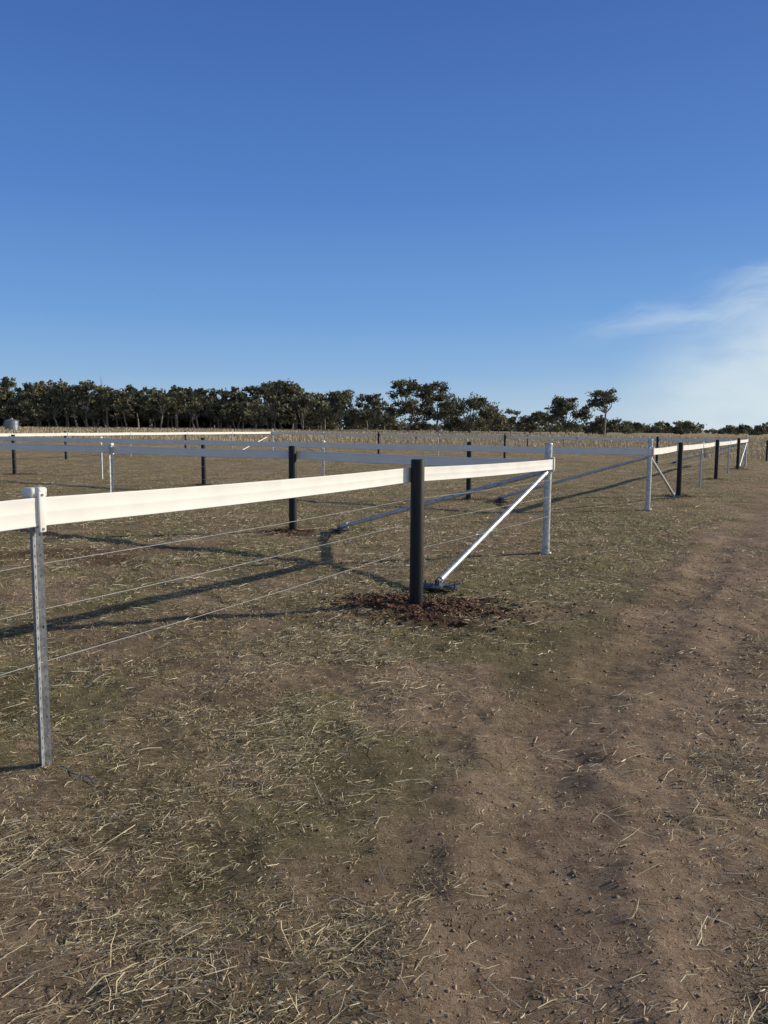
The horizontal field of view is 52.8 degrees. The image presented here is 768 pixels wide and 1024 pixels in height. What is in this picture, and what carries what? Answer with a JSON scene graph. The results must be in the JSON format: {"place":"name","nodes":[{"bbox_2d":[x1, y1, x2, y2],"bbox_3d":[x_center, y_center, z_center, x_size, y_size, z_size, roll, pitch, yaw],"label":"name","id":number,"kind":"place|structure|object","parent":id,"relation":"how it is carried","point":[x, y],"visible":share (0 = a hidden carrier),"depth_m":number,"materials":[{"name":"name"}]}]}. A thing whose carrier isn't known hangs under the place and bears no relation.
{"place":"outdoors","nodes":[
{"label":"outdoors","id":0,"kind":"place"},
{"bbox_2d":[0,427,767,1023],"bbox_3d":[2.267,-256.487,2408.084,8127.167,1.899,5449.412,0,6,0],"label":"ground","id":1,"kind":"structure","parent":0,"point":[392,851],"depth_m":3.81,"materials":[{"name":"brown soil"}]},
{"bbox_2d":[4,418,18,430],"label":"water tank","id":2,"kind":"object","parent":1,"relation":"on","point":[12,423],"visible":0.82,"depth_m":118.49,"materials":[{"name":"silver metal"}]},
{"bbox_2d":[60,766,93,783],"bbox_3d":[-1.414,1.206,3.567,0.284,0.020,0.022,5,8,36],"label":"blue twine","id":3,"kind":"object","parent":1,"relation":"on","point":[78,774],"visible":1,"depth_m":3.56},
{"bbox_2d":[0,376,343,429],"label":"distant woodland","id":4,"kind":"object","parent":1,"relation":"on","point":[285,405],"visible":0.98,"depth_m":185.10,"materials":[{"name":"green plant"}]},
{"bbox_2d":[0,443,554,767],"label":"horse rail fence","id":5,"kind":"object","parent":1,"relation":"on","point":[36,511],"visible":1,"depth_m":6.08,"materials":[{"name":"white plastic"}]},
{"bbox_2d":[317,389,354,429],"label":"eucalyptus tree","id":6,"kind":"object","parent":1,"relation":"on","point":[339,400],"visible":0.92,"depth_m":192.06,"materials":[{"name":"green plant"}]},
{"bbox_2d":[348,393,386,429],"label":"eucalyptus tree","id":7,"kind":"object","parent":1,"relation":"on","point":[364,416],"visible":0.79,"depth_m":197.47,"materials":[{"name":"green plant"}]},
{"bbox_2d":[0,429,748,509],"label":"horse rail fence","id":8,"kind":"object","parent":1,"relation":"on","point":[650,451],"visible":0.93,"depth_m":21.60,"materials":[{"name":"white plastic"}]},
{"bbox_2d":[369,398,397,430],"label":"eucalyptus tree","id":9,"kind":"object","parent":1,"relation":"on","point":[377,410],"visible":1,"depth_m":192.96,"materials":[{"name":"green plant"}]},
{"bbox_2d":[0,468,767,1023],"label":"dirt clods","id":10,"kind":"object","parent":1,"relation":"on","point":[390,600],"visible":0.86,"depth_m":3.89,"materials":[{"name":"soil"}]},
{"bbox_2d":[0,426,767,461],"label":"tall dry grass","id":11,"kind":"structure","parent":1,"relation":"on","point":[757,452],"depth_m":90.52,"materials":[{"name":"plant"}]},
{"bbox_2d":[0,424,767,460],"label":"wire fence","id":12,"kind":"object","parent":1,"relation":"on","point":[766,455],"visible":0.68,"depth_m":63.61,"materials":[{"name":"grey metal"}]},
{"bbox_2d":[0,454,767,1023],"bbox_3d":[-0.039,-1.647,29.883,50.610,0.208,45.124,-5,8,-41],"label":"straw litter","id":13,"kind":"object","parent":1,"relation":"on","point":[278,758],"visible":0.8,"depth_m":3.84,"materials":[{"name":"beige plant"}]},
{"bbox_2d":[1,406,767,434],"bbox_3d":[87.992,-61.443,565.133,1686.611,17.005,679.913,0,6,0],"label":"distant trees","id":14,"kind":"object","parent":1,"relation":"on","point":[510,425],"visible":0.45,"depth_m":326.40,"materials":[{"name":"green plant"}]},
{"bbox_2d":[385,377,421,431],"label":"eucalyptus tree","id":15,"kind":"object","parent":1,"relation":"on","point":[402,391],"visible":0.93,"depth_m":186.82,"materials":[{"name":"green plant"}]},
{"bbox_2d":[406,380,463,431],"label":"eucalyptus tree","id":16,"kind":"object","parent":1,"relation":"on","point":[445,407],"visible":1,"depth_m":180.63,"materials":[{"name":"green plant"}]},
{"bbox_2d":[441,391,499,432],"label":"eucalyptus tree","id":17,"kind":"object","parent":1,"relation":"on","point":[482,421],"visible":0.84,"depth_m":186.94,"materials":[{"name":"green plant"}]},
{"bbox_2d":[475,404,503,432],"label":"eucalyptus tree","id":18,"kind":"object","parent":1,"relation":"on","point":[496,421],"visible":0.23,"depth_m":203.06,"materials":[{"name":"green plant"}]},
{"bbox_2d":[530,410,550,432],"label":"eucalyptus tree","id":19,"kind":"object","parent":1,"relation":"on","point":[538,417],"visible":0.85,"depth_m":209.86,"materials":[{"name":"green plant"}]},
{"bbox_2d":[543,395,595,434],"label":"eucalyptus tree","id":20,"kind":"object","parent":1,"relation":"on","point":[558,411],"visible":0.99,"depth_m":196.15,"materials":[{"name":"green plant"}]},
{"bbox_2d":[585,389,619,434],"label":"eucalyptus tree","id":21,"kind":"object","parent":1,"relation":"on","point":[608,397],"visible":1,"depth_m":187.43,"materials":[{"name":"green plant"}]},
{"bbox_2d":[586,414,623,434],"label":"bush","id":22,"kind":"object","parent":1,"relation":"on","point":[610,424],"visible":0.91,"depth_m":211.07,"materials":[{"name":"green plant"}]},
{"bbox_2d":[0,0,767,431],"label":"sky","id":23,"kind":"structure","parent":0,"point":[520,205],"materials":[{"name":"blue"}]}
]}

